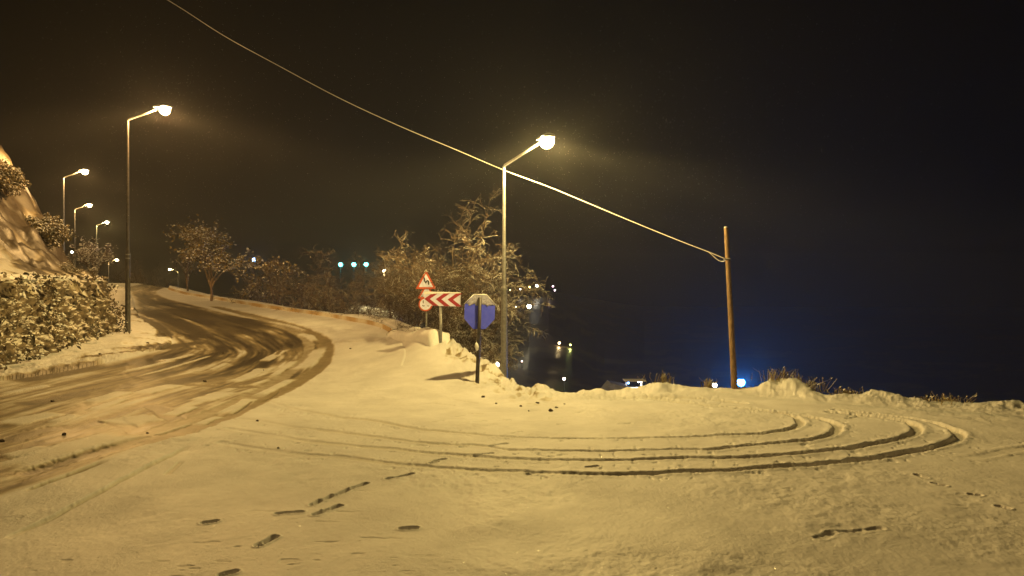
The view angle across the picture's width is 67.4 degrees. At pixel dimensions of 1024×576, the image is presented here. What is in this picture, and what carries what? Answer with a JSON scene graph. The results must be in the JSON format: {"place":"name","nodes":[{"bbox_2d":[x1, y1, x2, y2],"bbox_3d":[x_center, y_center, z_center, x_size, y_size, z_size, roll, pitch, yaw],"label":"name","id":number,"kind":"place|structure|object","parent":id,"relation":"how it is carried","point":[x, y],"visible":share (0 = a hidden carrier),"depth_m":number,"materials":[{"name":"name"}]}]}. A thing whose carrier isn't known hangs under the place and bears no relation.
{"place":"outdoors","nodes":[
{"label":"outdoors","id":0,"kind":"place"},
{"bbox_2d":[0,145,106,298],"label":"hillside","id":1,"kind":"structure","parent":0,"point":[24,247],"depth_m":25.77,"materials":[{"name":"white snow"}]},
{"bbox_2d":[0,158,31,195],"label":"evergreen bush","id":2,"kind":"object","parent":1,"relation":"on","point":[12,184],"visible":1,"depth_m":26.39,"materials":[{"name":"green plant"}]},
{"bbox_2d":[25,212,76,250],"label":"evergreen bush","id":3,"kind":"object","parent":1,"relation":"on","point":[60,230],"visible":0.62,"depth_m":27.33,"materials":[{"name":"green plant"}]},
{"bbox_2d":[59,259,79,274],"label":"evergreen bush","id":4,"kind":"object","parent":1,"relation":"on","point":[69,269],"visible":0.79,"depth_m":25.97,"materials":[{"name":"green plant"}]},
{"bbox_2d":[85,267,97,274],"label":"evergreen bush","id":5,"kind":"object","parent":1,"relation":"on","point":[92,270],"visible":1,"depth_m":27.58,"materials":[{"name":"green plant"}]},
{"bbox_2d":[0,283,1023,575],"bbox_3d":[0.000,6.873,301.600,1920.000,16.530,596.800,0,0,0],"label":"ground","id":6,"kind":"structure","parent":0,"point":[390,457],"depth_m":12.97,"materials":[{"name":"white snow"}]},
{"bbox_2d":[0,270,131,369],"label":"ivy wall","id":7,"kind":"structure","parent":6,"relation":"on","point":[33,327],"depth_m":22.69,"materials":[{"name":"plant"}]},
{"bbox_2d":[63,169,88,251],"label":"street lamp","id":8,"kind":"object","parent":6,"relation":"on","point":[63,198],"visible":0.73,"depth_m":50.96,"materials":[{"name":"metal"}]},
{"bbox_2d":[74,203,91,265],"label":"street lamp","id":9,"kind":"object","parent":6,"relation":"on","point":[74,228],"visible":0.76,"depth_m":71.95,"materials":[{"name":"metal"}]},
{"bbox_2d":[66,236,116,275],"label":"bare tree","id":10,"kind":"object","parent":6,"relation":"on","point":[90,252],"visible":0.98,"depth_m":61.73,"materials":[{"name":"brown plant"}]},
{"bbox_2d":[96,221,108,275],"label":"street lamp","id":11,"kind":"object","parent":6,"relation":"on","point":[96,233],"visible":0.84,"depth_m":94.96,"materials":[{"name":"metal"}]},
{"bbox_2d":[110,259,161,284],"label":"bare tree","id":12,"kind":"object","parent":6,"relation":"on","point":[139,281],"visible":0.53,"depth_m":86.88,"materials":[{"name":"brown plant"}]},
{"bbox_2d":[125,104,172,331],"bbox_3d":[-13.580,-2.259,28.700,1.755,9.217,0.376,0,0,0],"label":"street lamp","id":13,"kind":"object","parent":6,"relation":"on","point":[127,293],"visible":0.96,"depth_m":28.65,"materials":[{"name":"metal"}]},
{"bbox_2d":[141,261,179,287],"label":"bare tree","id":14,"kind":"object","parent":6,"relation":"on","point":[155,282],"visible":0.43,"depth_m":98.58,"materials":[{"name":"brown plant"}]},
{"bbox_2d":[172,250,205,290],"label":"bare tree","id":15,"kind":"object","parent":6,"relation":"on","point":[187,270],"visible":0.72,"depth_m":52.13,"materials":[{"name":"brown plant"}]},
{"bbox_2d":[163,214,264,300],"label":"bare tree","id":16,"kind":"object","parent":6,"relation":"on","point":[204,240],"visible":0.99,"depth_m":45.90,"materials":[{"name":"brown plant"}]},
{"bbox_2d":[228,277,268,302],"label":"bare shrub","id":17,"kind":"object","parent":6,"relation":"on","point":[253,295],"visible":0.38,"depth_m":44.83,"materials":[{"name":"brown plant"}]},
{"bbox_2d":[241,252,308,304],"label":"bare shrub","id":18,"kind":"object","parent":6,"relation":"on","point":[267,265],"visible":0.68,"depth_m":42.82,"materials":[{"name":"brown plant"}]},
{"bbox_2d":[168,287,395,330],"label":"kerb","id":19,"kind":"structure","parent":6,"relation":"on","point":[385,326],"depth_m":36.81,"materials":[{"name":"paint"}]},
{"bbox_2d":[250,245,351,310],"bbox_3d":[-11.063,0.884,40.280,5.542,6.247,6.675,0,0,0],"label":"bare shrub","id":20,"kind":"object","parent":6,"relation":"on","point":[293,295],"visible":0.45,"depth_m":39.88,"materials":[{"name":"brown plant"}]},
{"bbox_2d":[291,272,379,314],"bbox_3d":[-8.256,1.365,37.292,3.239,4.358,4.876,0,0,44],"label":"bare shrub","id":21,"kind":"object","parent":6,"relation":"on","point":[314,289],"visible":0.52,"depth_m":36.48,"materials":[{"name":"brown plant"}]},
{"bbox_2d":[339,262,342,296],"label":"teal floodlight","id":22,"kind":"object","parent":6,"relation":"on","point":[340,275],"visible":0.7,"depth_m":149.95,"materials":[{"name":"paint"}]},
{"bbox_2d":[317,250,419,322],"bbox_3d":[-6.231,1.169,34.562,6.138,5.586,6.270,0,0,0],"label":"bare shrub","id":23,"kind":"object","parent":6,"relation":"on","point":[353,294],"visible":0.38,"depth_m":34.00,"materials":[{"name":"brown plant"}]},
{"bbox_2d":[358,240,448,327],"bbox_3d":[-4.143,0.746,31.146,4.493,5.361,3.942,0,0,17],"label":"bare shrub","id":24,"kind":"object","parent":6,"relation":"on","point":[392,287],"visible":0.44,"depth_m":30.88,"materials":[{"name":"brown plant"}]},
{"bbox_2d":[388,327,449,346],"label":"wall","id":25,"kind":"structure","parent":6,"relation":"on","point":[428,336],"depth_m":24.70,"materials":[{"name":"stone"}]},
{"bbox_2d":[416,270,435,326],"bbox_3d":[-2.790,0.977,24.937,0.637,3.190,0.133,0,0,0],"label":"warning sign","id":26,"kind":"object","parent":6,"relation":"on","point":[424,284],"visible":0.69,"depth_m":24.90,"materials":[{"name":"white"}]},
{"bbox_2d":[361,243,494,340],"bbox_3d":[-2.472,1.312,28.141,5.794,6.111,4.009,0,0,31],"label":"bare shrub","id":27,"kind":"object","parent":6,"relation":"on","point":[418,299],"visible":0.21,"depth_m":28.22,"materials":[{"name":"brown plant"}]},
{"bbox_2d":[424,291,461,342],"bbox_3d":[-2.132,1.353,23.896,1.212,2.495,0.131,0,0,8],"label":"chevron sign","id":28,"kind":"object","parent":6,"relation":"on","point":[440,299],"visible":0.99,"depth_m":23.86,"materials":[{"name":"metal"}]},
{"bbox_2d":[377,186,532,370],"bbox_3d":[-1.828,0.405,26.450,5.435,7.686,6.008,0,0,0],"label":"bare shrub","id":29,"kind":"object","parent":6,"relation":"on","point":[460,279],"visible":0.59,"depth_m":25.96,"materials":[{"name":"brown plant"}]},
{"bbox_2d":[430,310,493,354],"bbox_3d":[-1.833,1.955,25.653,2.123,2.522,2.748,0,0,-26],"label":"bare shrub","id":30,"kind":"object","parent":6,"relation":"on","point":[453,336],"visible":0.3,"depth_m":25.28,"materials":[{"name":"brown plant"}]},
{"bbox_2d":[464,294,495,383],"bbox_3d":[-0.848,1.564,20.937,0.972,2.810,0.145,0,0,-28],"label":"octagonal sign","id":31,"kind":"object","parent":6,"relation":"on","point":[479,312],"visible":0.99,"depth_m":20.88,"materials":[{"name":"metal"}]},
{"bbox_2d":[438,254,552,358],"bbox_3d":[-0.547,1.487,25.637,3.878,5.263,3.791,0,0,0],"label":"bare shrub","id":32,"kind":"object","parent":6,"relation":"on","point":[490,341],"visible":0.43,"depth_m":25.44,"materials":[{"name":"brown plant"}]},
{"bbox_2d":[480,341,523,368],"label":"bare shrub","id":33,"kind":"object","parent":6,"relation":"on","point":[491,356],"visible":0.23,"depth_m":24.44,"materials":[{"name":"brown plant"}]},
{"bbox_2d":[501,133,554,377],"bbox_3d":[0.391,-0.277,20.949,0.376,7.555,2.468,0,0,-33],"label":"street lamp","id":34,"kind":"object","parent":6,"relation":"on","point":[504,289],"visible":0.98,"depth_m":21.84,"materials":[{"name":"metal"}]},
{"bbox_2d":[601,380,626,390],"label":"snowy shed","id":35,"kind":"structure","parent":6,"relation":"on","point":[608,385],"depth_m":48.15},
{"bbox_2d":[623,379,645,387],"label":"shelter","id":36,"kind":"object","parent":6,"relation":"on","point":[633,380],"visible":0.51,"depth_m":49.83,"materials":[{"name":"paint"}]},
{"bbox_2d":[639,370,674,383],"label":"grass tuft","id":37,"kind":"object","parent":6,"relation":"on","point":[663,379],"visible":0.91,"depth_m":19.75,"materials":[{"name":"brown plant"}]},
{"bbox_2d":[699,378,717,387],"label":"grass tuft","id":38,"kind":"object","parent":6,"relation":"on","point":[709,385],"visible":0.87,"depth_m":19.88,"materials":[{"name":"brown plant"}]},
{"bbox_2d":[724,227,737,388],"bbox_3d":[5.679,0.702,19.985,0.232,4.648,0.740,0,0,0],"label":"utility pole","id":39,"kind":"object","parent":6,"relation":"on","point":[733,366],"visible":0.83,"depth_m":19.92,"materials":[{"name":"brown wood"}]},
{"bbox_2d":[168,0,723,261],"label":"overhead cable","id":40,"kind":"object","parent":39,"relation":"attached to","point":[458,150],"visible":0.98,"depth_m":22.57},
{"bbox_2d":[737,378,744,386],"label":"blue floodlight","id":41,"kind":"object","parent":6,"relation":"on","point":[741,382],"visible":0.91,"depth_m":65.78,"materials":[{"name":"paint"}]},
{"bbox_2d":[751,367,799,381],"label":"grass tuft","id":42,"kind":"object","parent":6,"relation":"on","point":[775,373],"visible":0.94,"depth_m":19.36,"materials":[{"name":"brown plant"}]},
{"bbox_2d":[797,374,836,392],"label":"grass tuft","id":43,"kind":"object","parent":6,"relation":"on","point":[814,385],"visible":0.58,"depth_m":19.27,"materials":[{"name":"brown plant"}]},
{"bbox_2d":[821,386,863,394],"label":"grass tuft","id":44,"kind":"object","parent":6,"relation":"on","point":[845,391],"visible":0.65,"depth_m":18.87,"materials":[{"name":"brown plant"}]},
{"bbox_2d":[919,391,976,404],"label":"grass tuft","id":45,"kind":"object","parent":6,"relation":"on","point":[945,398],"visible":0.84,"depth_m":18.09,"materials":[{"name":"brown plant"}]},
{"bbox_2d":[0,0,1023,306],"label":"sky","id":46,"kind":"structure","parent":0,"point":[941,149],"materials":[{"name":"black"}]}
]}

